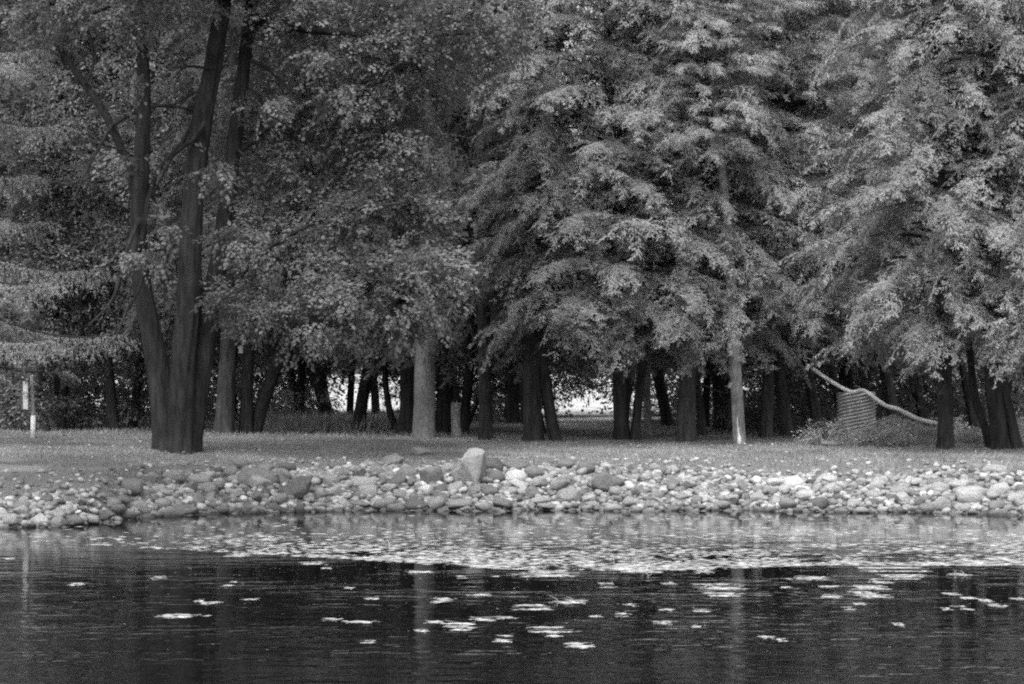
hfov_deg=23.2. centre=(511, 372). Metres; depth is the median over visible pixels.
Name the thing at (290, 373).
woodland tree
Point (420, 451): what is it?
stone
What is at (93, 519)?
stone
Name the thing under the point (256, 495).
stone
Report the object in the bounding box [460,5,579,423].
woodland tree
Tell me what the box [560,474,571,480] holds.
stone
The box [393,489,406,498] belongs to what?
stone
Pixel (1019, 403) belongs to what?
shrub
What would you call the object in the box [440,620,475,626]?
water plant
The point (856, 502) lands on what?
stone
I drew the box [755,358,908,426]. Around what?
shrub
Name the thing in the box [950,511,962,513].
stone
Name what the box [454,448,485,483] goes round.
boulder
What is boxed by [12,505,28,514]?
stone
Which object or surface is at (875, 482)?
stone
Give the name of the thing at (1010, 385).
woodland tree
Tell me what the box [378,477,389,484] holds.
stone
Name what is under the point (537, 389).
cedar tree
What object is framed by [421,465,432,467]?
stone
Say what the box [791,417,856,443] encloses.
weed plant
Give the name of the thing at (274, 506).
stone
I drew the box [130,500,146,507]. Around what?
stone
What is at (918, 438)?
weed plant
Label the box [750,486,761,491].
stone
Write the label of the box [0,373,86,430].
shrub
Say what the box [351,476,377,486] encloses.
boulder
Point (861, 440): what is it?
weed plant
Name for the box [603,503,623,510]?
stone
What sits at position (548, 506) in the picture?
boulder
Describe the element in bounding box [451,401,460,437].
stump
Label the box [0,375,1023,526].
ground
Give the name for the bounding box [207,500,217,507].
stone
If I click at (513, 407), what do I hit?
woodland tree
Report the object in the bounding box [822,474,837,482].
stone
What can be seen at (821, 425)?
weed plant
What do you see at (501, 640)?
water plant
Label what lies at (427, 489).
stone
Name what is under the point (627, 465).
stone
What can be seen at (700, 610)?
water plant
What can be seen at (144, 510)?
stone
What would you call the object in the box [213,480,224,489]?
stone
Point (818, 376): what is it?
woodland tree
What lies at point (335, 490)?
stone
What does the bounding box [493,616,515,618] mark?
water plant
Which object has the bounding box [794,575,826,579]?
water plant
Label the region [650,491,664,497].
stone
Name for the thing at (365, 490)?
stone
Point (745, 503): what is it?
stone
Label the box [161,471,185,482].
stone
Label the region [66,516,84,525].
stone
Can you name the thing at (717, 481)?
stone
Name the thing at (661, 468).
stone
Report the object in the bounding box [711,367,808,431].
shrub
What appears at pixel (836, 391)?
woodland tree
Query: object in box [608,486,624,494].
stone
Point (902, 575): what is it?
water plant
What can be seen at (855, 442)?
stone
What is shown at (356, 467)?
stone
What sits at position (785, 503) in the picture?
stone
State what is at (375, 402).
woodland tree
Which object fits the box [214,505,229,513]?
stone
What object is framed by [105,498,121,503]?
stone
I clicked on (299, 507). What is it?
stone
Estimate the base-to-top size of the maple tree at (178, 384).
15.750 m
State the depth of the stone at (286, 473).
52.17 m
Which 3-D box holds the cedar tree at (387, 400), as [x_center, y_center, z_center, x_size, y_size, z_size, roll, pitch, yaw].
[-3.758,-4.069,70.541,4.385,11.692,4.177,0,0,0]
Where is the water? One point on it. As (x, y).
(56, 627)
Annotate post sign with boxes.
[23,376,35,438]
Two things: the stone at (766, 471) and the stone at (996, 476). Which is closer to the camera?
the stone at (996, 476)
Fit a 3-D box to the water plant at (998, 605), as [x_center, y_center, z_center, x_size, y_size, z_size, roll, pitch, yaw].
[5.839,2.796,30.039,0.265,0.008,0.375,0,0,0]
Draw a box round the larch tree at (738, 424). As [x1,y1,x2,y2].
[638,0,827,444]
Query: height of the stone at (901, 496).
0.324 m
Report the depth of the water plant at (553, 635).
26.58 m
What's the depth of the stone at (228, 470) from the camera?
52.12 m
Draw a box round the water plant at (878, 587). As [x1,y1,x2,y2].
[847,585,885,589]
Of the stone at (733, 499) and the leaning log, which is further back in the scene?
the leaning log
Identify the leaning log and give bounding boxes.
[469,394,478,426]
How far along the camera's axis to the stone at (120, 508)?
47.56 m
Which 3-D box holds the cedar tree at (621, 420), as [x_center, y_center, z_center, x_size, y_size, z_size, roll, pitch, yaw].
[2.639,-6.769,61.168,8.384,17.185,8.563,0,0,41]
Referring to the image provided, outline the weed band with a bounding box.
[13,515,1023,653]
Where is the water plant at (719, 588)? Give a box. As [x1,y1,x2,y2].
[693,583,743,589]
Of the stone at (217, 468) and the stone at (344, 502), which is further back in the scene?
the stone at (217, 468)
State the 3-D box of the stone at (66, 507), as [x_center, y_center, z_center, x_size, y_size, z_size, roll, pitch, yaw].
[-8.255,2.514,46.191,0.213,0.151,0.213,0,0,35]
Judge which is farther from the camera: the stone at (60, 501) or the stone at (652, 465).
the stone at (652, 465)
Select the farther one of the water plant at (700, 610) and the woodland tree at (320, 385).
the woodland tree at (320, 385)
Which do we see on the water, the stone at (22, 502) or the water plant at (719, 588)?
the water plant at (719, 588)
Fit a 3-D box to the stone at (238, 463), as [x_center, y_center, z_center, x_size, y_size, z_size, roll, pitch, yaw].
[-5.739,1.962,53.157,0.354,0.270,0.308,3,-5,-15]
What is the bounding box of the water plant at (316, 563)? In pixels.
[298,562,327,564]
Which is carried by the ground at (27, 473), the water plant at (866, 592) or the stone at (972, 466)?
the stone at (972, 466)
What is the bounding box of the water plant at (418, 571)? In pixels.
[403,571,431,572]
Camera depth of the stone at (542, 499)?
51.20 m
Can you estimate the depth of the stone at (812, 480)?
51.93 m
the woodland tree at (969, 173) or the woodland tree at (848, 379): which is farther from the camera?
the woodland tree at (969, 173)
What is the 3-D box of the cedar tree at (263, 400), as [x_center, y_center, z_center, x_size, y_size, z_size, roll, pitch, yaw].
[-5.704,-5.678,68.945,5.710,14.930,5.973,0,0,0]
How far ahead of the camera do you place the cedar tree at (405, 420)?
68.57 m
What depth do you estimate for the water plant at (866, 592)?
31.79 m
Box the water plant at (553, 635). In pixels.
[546,632,558,636]
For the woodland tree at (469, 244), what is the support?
on the ground at (27, 473)
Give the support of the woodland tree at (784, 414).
on the ground at (27, 473)
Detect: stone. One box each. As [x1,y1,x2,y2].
[0,524,9,528]
[1,513,23,526]
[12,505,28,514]
[14,500,30,506]
[22,523,34,527]
[33,513,48,523]
[40,494,53,501]
[44,501,56,505]
[49,508,65,517]
[50,516,68,525]
[55,498,64,503]
[60,505,72,510]
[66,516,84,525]
[76,496,87,505]
[87,514,99,523]
[96,509,115,520]
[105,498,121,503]
[110,503,126,514]
[116,495,130,504]
[120,477,143,495]
[121,510,137,518]
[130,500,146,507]
[138,506,155,514]
[140,476,157,483]
[154,498,169,507]
[156,486,167,493]
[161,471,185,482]
[161,479,170,484]
[162,506,182,516]
[175,488,185,493]
[182,482,197,490]
[184,468,194,473]
[186,473,211,482]
[186,491,205,502]
[199,482,216,493]
[205,471,214,476]
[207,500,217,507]
[209,465,222,471]
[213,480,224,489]
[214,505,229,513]
[222,466,240,475]
[227,475,236,481]
[229,490,241,497]
[234,459,249,468]
[235,484,248,490]
[238,507,250,513]
[249,475,272,487]
[250,489,266,500]
[259,463,274,470]
[261,488,270,494]
[268,502,283,511]
[269,492,288,504]
[276,468,291,478]
[279,463,296,470]
[294,503,305,511]
[312,502,326,507]
[314,487,327,496]
[318,474,324,482]
[323,475,338,485]
[328,484,343,495]
[329,461,340,468]
[334,468,348,475]
[337,498,352,508]
[338,474,348,480]
[346,465,359,469]
[349,499,369,507]
[354,468,365,475]
[357,484,377,497]
[363,460,378,465]
[368,465,384,476]
[373,497,395,509]
[378,472,388,477]
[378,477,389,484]
[380,483,397,491]
[381,453,403,464]
[386,503,405,510]
[388,472,407,484]
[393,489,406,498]
[396,466,417,475]
[406,496,427,509]
[411,446,431,455]
[418,484,433,494]
[419,465,443,483]
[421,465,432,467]
[428,496,445,510]
[433,492,449,501]
[434,484,446,490]
[441,462,455,470]
[447,481,463,490]
[469,484,481,492]
[474,501,491,510]
[482,484,498,494]
[485,470,504,481]
[486,457,502,470]
[492,495,512,509]
[505,469,527,481]
[510,477,527,486]
[511,494,522,501]
[524,465,544,478]
[525,485,542,497]
[528,476,547,486]
[530,495,550,503]
[549,470,559,476]
[549,478,567,489]
[556,458,574,468]
[556,487,581,501]
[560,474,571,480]
[572,475,585,482]
[576,462,595,473]
[583,494,596,501]
[585,501,600,507]
[600,463,612,470]
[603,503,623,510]
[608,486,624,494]
[613,495,622,502]
[615,467,621,473]
[622,497,639,505]
[623,462,632,468]
[630,484,645,495]
[642,507,654,511]
[644,500,659,507]
[649,463,657,469]
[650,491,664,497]
[657,467,665,473]
[665,478,679,487]
[673,486,685,491]
[675,491,687,499]
[681,481,692,488]
[690,496,702,503]
[690,504,706,510]
[701,473,710,478]
[701,487,709,493]
[703,493,713,502]
[708,482,715,488]
[713,478,720,484]
[716,500,730,509]
[719,483,734,490]
[719,491,729,494]
[723,494,738,504]
[733,492,741,499]
[735,476,746,480]
[738,482,747,490]
[741,501,749,507]
[749,492,764,501]
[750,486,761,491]
[751,471,762,476]
[760,469,771,472]
[762,505,776,511]
[766,478,784,486]
[770,495,780,502]
[778,484,790,493]
[778,497,798,508]
[782,474,803,486]
[795,489,814,499]
[805,473,813,478]
[806,477,815,483]
[809,497,828,508]
[820,441,843,445]
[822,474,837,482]
[824,483,836,491]
[829,499,840,505]
[832,494,842,498]
[833,487,842,493]
[836,481,846,488]
[843,439,864,445]
[847,482,857,488]
[847,498,861,506]
[852,507,868,512]
[856,473,866,478]
[866,490,882,497]
[869,478,886,486]
[869,498,880,505]
[890,485,911,494]
[894,492,910,503]
[910,477,922,484]
[914,497,925,505]
[918,501,935,512]
[926,477,944,484]
[929,466,938,473]
[931,481,949,490]
[932,497,951,510]
[940,471,949,475]
[942,465,950,470]
[948,479,973,489]
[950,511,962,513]
[957,503,972,512]
[969,463,984,472]
[983,464,1007,471]
[986,509,1008,515]
[987,499,1005,509]
[988,482,1010,494]
[989,473,1001,480]
[999,477,1008,482]
[1007,492,1023,501]
[1016,470,1023,475]
[1017,505,1023,511]
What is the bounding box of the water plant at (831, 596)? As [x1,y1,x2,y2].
[821,594,843,597]
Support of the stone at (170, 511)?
on the ground at (27, 473)
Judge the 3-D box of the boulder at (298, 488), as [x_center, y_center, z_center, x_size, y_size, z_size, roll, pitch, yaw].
[-4.459,2.379,51.105,0.620,0.567,0.642,0,0,-26]
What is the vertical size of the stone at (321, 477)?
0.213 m
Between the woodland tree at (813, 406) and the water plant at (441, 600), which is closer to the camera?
the water plant at (441, 600)
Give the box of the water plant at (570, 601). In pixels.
[550,596,585,603]
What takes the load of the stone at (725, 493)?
on the ground at (27, 473)
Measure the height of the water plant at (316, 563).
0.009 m
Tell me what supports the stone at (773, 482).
on the ground at (27, 473)
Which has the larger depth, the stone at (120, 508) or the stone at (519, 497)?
the stone at (519, 497)
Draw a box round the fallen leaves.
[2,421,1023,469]
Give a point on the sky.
(602, 1)
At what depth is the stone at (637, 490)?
51.31 m
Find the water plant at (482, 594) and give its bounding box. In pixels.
[471,593,491,595]
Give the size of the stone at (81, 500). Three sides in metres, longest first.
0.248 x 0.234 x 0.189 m
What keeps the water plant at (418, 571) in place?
on the water
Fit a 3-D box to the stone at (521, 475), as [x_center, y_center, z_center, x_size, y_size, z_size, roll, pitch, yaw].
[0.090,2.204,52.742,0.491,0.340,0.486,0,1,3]
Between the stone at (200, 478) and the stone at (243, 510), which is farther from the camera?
the stone at (200, 478)
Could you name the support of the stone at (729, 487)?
on the ground at (27, 473)
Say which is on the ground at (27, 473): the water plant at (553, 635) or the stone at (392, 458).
the stone at (392, 458)
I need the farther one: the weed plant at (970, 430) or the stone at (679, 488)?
the weed plant at (970, 430)
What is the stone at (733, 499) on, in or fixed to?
on the ground at (27, 473)
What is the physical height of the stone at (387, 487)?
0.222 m
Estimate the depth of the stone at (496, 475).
52.47 m
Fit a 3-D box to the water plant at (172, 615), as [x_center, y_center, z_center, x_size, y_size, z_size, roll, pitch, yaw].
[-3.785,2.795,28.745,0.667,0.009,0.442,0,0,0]
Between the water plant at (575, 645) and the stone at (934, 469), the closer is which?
the water plant at (575, 645)
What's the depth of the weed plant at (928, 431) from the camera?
60.10 m
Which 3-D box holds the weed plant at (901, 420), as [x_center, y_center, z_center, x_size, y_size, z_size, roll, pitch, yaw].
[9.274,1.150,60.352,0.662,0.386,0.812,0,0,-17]
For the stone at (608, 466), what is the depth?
53.41 m
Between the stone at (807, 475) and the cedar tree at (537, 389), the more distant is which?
the cedar tree at (537, 389)
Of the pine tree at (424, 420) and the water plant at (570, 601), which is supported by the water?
the water plant at (570, 601)
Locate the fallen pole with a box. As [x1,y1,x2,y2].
[811,367,937,424]
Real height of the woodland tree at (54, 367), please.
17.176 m
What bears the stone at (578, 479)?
on the ground at (27, 473)
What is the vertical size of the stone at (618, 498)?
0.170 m
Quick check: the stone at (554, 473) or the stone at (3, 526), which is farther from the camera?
the stone at (554, 473)
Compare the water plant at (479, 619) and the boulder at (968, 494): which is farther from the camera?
the boulder at (968, 494)
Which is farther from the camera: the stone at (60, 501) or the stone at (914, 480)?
the stone at (914, 480)
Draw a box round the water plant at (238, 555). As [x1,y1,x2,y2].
[223,553,252,556]
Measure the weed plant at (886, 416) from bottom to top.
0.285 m
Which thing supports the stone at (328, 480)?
on the ground at (27, 473)
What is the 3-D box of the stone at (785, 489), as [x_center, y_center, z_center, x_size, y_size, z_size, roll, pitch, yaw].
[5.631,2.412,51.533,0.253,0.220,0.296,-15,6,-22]
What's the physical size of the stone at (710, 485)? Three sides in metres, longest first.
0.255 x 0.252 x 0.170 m
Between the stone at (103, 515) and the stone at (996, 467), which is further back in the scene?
the stone at (996, 467)
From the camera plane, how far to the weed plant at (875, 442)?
59.06 m
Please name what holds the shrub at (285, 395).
on the ground at (27, 473)
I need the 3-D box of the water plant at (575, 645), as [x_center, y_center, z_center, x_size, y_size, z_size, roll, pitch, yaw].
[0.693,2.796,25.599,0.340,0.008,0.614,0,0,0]
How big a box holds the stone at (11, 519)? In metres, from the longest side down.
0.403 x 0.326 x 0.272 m
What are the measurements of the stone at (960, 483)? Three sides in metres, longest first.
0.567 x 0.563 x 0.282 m
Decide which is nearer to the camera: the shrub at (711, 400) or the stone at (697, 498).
the stone at (697, 498)
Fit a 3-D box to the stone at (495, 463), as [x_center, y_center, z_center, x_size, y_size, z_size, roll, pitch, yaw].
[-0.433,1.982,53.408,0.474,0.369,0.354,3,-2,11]
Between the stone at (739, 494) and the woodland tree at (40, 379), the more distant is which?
the woodland tree at (40, 379)
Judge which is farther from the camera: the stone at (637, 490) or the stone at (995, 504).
the stone at (637, 490)
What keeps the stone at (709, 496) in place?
on the ground at (27, 473)
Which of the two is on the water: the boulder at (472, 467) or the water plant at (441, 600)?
the water plant at (441, 600)
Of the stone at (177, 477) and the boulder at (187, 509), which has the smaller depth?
the boulder at (187, 509)
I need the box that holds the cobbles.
[0,454,1023,527]
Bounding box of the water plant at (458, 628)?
[449,627,476,630]
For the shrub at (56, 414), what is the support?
on the ground at (27, 473)
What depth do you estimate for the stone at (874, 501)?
50.45 m
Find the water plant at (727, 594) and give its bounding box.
[706,592,743,596]
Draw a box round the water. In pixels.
[0,510,1023,683]
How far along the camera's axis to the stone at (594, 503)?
51.03 m
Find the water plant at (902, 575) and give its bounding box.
[876,574,924,579]
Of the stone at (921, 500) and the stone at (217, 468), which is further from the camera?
the stone at (217, 468)
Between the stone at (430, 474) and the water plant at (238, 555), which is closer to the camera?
the water plant at (238, 555)
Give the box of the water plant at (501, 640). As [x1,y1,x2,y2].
[491,635,512,641]
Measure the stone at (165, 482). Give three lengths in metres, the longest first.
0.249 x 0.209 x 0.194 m
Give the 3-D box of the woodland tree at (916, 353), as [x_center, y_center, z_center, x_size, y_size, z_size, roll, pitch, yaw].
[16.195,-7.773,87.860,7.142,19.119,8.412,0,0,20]
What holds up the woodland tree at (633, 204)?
on the ground at (27, 473)
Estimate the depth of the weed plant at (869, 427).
59.69 m
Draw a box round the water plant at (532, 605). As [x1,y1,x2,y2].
[512,604,551,609]
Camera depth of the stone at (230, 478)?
51.68 m
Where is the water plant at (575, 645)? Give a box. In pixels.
[564,642,595,648]
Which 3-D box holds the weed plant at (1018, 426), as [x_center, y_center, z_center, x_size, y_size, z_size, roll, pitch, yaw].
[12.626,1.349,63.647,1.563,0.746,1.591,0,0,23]
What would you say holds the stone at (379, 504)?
on the cobbles
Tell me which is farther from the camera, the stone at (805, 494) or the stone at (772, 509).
the stone at (805, 494)
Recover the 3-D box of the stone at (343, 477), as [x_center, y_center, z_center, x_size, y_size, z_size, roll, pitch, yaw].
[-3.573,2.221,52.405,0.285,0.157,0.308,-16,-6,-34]
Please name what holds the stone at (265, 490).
on the ground at (27, 473)
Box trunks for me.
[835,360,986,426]
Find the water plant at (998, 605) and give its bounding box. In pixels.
[989,604,1005,606]
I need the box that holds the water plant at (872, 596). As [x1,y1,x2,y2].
[863,594,886,597]
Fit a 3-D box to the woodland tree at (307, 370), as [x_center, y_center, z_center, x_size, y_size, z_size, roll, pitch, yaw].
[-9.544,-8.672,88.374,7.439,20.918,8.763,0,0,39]
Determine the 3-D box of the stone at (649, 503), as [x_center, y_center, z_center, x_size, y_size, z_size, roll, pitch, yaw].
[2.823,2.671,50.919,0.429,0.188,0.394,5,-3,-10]
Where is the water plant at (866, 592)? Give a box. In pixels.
[847,588,878,595]
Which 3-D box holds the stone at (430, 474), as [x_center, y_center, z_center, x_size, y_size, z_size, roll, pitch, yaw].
[-1.690,2.197,52.291,0.508,0.545,0.357,0,0,8]
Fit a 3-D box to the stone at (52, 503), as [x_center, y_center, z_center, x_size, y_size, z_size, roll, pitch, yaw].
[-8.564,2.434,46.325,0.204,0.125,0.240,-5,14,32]
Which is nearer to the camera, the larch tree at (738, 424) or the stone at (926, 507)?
the stone at (926, 507)
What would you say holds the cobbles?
on the ground at (27, 473)
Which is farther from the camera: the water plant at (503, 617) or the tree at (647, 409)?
the tree at (647, 409)
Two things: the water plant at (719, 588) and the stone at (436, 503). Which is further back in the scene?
the stone at (436, 503)
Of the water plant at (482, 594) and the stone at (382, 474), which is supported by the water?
the water plant at (482, 594)
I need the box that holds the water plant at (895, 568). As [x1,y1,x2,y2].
[857,567,929,571]
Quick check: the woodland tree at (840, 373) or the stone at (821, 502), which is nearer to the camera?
the stone at (821, 502)
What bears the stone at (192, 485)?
on the ground at (27, 473)
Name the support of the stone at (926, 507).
on the cobbles
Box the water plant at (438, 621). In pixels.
[427,620,443,622]
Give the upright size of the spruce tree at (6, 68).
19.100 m
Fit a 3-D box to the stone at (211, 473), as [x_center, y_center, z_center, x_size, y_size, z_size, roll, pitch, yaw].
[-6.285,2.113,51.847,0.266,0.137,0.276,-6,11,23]
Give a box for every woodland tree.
[0,0,124,429]
[0,0,208,429]
[0,0,278,429]
[0,0,347,367]
[1,0,169,427]
[2,2,173,383]
[4,14,173,412]
[9,0,288,427]
[22,15,218,419]
[49,14,282,358]
[115,18,313,419]
[166,4,371,417]
[170,2,389,417]
[237,9,346,411]
[255,0,511,378]
[261,22,502,388]
[267,13,435,417]
[269,0,373,414]
[325,1,503,402]
[345,0,598,433]
[375,0,637,435]
[448,37,594,417]
[452,3,606,423]
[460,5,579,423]
[546,0,824,435]
[547,0,761,419]
[548,3,703,426]
[591,1,777,394]
[605,1,855,428]
[628,0,920,436]
[628,2,799,429]
[633,89,826,399]
[644,0,907,438]
[651,61,791,427]
[656,0,930,432]
[661,45,835,417]
[743,1,952,391]
[749,2,920,391]
[764,0,978,419]
[777,8,901,416]
[784,7,924,387]
[811,0,981,426]
[838,0,1023,432]
[863,0,1023,392]
[878,1,1023,390]
[925,0,1023,394]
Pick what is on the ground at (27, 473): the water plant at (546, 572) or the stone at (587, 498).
the stone at (587, 498)
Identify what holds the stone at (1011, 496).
on the ground at (27, 473)
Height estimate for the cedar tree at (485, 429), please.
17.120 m
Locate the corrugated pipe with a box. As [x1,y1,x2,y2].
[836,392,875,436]
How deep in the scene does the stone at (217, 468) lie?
52.16 m
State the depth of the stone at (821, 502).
50.45 m
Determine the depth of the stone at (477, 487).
51.54 m
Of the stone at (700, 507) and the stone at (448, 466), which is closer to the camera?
the stone at (700, 507)
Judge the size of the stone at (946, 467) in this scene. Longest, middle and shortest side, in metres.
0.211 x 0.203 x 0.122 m
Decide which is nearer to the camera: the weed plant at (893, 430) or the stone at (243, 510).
the stone at (243, 510)
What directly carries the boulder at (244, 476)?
on the ground at (27, 473)
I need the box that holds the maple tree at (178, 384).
[0,0,554,454]
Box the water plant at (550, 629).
[528,626,578,631]
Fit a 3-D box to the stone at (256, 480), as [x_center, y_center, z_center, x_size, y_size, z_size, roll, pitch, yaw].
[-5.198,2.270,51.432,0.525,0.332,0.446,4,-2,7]
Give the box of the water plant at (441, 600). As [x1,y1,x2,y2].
[432,597,449,602]
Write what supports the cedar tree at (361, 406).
on the ground at (27, 473)
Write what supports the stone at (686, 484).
on the ground at (27, 473)
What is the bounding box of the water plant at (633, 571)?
[624,566,661,572]
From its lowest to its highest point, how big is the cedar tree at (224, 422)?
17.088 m
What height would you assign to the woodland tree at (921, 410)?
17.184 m
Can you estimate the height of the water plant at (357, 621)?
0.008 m
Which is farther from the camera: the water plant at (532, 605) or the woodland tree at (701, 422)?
the woodland tree at (701, 422)
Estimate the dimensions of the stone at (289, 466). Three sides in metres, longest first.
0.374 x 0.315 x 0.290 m
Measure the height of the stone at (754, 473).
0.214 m
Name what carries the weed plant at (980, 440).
on the ground at (27, 473)
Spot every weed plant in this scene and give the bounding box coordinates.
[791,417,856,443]
[800,417,838,435]
[808,424,837,438]
[832,427,863,440]
[837,427,874,445]
[853,416,907,440]
[855,427,893,445]
[862,418,919,446]
[864,417,912,436]
[877,427,918,445]
[882,414,896,422]
[885,414,912,426]
[902,435,922,443]
[918,424,934,434]
[930,414,970,434]
[954,425,980,442]
[954,425,981,438]
[959,432,983,444]
[977,420,1023,440]
[980,411,1023,433]
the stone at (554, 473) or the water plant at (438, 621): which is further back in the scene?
the stone at (554, 473)
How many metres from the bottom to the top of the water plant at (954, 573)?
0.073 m
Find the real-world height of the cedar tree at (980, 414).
5.123 m
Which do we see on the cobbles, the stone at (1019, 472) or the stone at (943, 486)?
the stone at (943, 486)
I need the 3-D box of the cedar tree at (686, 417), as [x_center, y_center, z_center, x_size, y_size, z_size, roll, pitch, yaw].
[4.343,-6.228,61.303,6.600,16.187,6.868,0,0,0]
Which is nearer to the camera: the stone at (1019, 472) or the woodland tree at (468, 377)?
the stone at (1019, 472)
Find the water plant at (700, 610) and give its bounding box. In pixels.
[692,607,708,611]
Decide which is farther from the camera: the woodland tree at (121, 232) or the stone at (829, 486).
the woodland tree at (121, 232)
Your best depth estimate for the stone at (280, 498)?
50.45 m
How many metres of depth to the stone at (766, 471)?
52.81 m
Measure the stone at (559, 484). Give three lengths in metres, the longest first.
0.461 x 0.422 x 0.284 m
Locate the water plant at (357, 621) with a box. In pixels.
[342,620,372,622]
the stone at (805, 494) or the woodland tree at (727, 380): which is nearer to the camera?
the stone at (805, 494)
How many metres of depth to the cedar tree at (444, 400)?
69.11 m
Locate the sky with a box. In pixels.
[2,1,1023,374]
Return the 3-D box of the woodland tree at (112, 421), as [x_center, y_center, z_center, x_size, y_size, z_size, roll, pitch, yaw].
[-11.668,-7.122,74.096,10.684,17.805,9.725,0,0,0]
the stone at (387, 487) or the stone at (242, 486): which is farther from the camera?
the stone at (387, 487)
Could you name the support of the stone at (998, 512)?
on the ground at (27, 473)
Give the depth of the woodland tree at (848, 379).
67.71 m
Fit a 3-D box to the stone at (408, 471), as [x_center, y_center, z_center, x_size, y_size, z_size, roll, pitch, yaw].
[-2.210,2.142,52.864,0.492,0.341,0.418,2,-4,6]
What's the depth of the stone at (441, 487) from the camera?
51.76 m
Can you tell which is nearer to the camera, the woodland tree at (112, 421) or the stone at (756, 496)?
the stone at (756, 496)
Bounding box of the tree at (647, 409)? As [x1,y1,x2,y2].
[586,0,714,435]
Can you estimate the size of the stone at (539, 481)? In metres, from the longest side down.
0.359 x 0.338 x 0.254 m
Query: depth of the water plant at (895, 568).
35.68 m
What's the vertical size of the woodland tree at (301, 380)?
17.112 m
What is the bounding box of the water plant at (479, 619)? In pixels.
[470,616,499,620]
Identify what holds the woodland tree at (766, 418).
on the ground at (27, 473)
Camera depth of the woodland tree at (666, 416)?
77.30 m
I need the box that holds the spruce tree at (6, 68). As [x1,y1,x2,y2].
[0,48,140,399]
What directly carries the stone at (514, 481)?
on the cobbles
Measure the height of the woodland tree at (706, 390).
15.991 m
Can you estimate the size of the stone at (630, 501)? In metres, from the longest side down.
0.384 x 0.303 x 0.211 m
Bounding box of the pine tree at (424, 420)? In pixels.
[310,0,569,438]
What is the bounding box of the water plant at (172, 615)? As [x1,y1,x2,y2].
[156,614,210,617]
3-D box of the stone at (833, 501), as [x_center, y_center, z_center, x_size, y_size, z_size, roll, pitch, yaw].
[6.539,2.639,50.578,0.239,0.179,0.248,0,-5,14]
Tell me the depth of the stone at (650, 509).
50.39 m
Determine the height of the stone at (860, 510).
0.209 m
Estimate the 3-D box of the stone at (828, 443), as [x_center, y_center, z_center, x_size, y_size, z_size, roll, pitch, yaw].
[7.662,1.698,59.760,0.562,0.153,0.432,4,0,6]
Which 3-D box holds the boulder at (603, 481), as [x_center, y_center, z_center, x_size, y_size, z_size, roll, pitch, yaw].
[2.006,2.295,52.028,0.692,0.455,0.591,3,-5,6]
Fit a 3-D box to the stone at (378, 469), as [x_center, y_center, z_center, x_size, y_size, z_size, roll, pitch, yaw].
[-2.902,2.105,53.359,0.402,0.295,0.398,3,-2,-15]
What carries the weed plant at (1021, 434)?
on the ground at (27, 473)
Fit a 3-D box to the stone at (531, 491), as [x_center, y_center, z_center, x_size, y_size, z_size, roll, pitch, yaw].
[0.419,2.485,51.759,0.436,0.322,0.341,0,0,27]
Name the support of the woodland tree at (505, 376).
on the ground at (27, 473)
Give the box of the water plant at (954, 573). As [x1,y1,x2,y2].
[949,570,971,575]
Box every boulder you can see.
[173,504,198,514]
[237,468,278,486]
[278,475,312,499]
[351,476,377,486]
[446,498,473,508]
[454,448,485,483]
[501,460,529,469]
[536,502,561,509]
[591,471,624,491]
[954,486,985,502]
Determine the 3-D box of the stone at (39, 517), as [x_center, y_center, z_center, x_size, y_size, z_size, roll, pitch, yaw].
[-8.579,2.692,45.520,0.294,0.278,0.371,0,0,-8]
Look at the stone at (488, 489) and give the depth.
51.31 m
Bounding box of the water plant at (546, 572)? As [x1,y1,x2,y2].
[491,570,576,576]
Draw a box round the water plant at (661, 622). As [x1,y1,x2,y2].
[652,621,672,624]
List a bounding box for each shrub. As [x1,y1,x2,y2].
[0,355,97,429]
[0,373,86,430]
[39,351,150,428]
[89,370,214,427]
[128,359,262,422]
[253,368,355,417]
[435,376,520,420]
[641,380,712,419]
[669,358,801,423]
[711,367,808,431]
[730,360,837,429]
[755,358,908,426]
[773,386,879,433]
[897,362,1023,430]
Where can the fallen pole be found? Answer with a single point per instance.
(885, 405)
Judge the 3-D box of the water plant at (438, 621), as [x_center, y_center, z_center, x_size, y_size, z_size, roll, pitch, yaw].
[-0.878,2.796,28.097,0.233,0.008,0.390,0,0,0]
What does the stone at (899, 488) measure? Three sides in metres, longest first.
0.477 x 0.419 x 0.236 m
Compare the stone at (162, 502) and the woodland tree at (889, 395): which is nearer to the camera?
the stone at (162, 502)
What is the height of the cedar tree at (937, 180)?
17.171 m
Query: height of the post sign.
1.700 m
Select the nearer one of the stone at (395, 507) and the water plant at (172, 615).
the water plant at (172, 615)
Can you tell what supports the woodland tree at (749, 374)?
on the ground at (27, 473)
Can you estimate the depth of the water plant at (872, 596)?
31.20 m
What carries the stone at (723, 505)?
on the cobbles
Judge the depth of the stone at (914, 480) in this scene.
51.62 m
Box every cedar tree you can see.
[101,0,337,433]
[151,1,338,433]
[206,0,381,432]
[255,0,464,429]
[290,0,517,433]
[316,1,552,432]
[320,28,421,429]
[421,0,544,440]
[432,0,672,441]
[440,0,789,441]
[556,0,830,442]
[772,0,1023,449]
[846,0,1023,450]
[910,0,1023,373]
[959,239,989,448]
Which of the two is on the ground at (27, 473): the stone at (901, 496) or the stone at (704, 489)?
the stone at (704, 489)
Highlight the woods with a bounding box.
[0,0,1023,417]

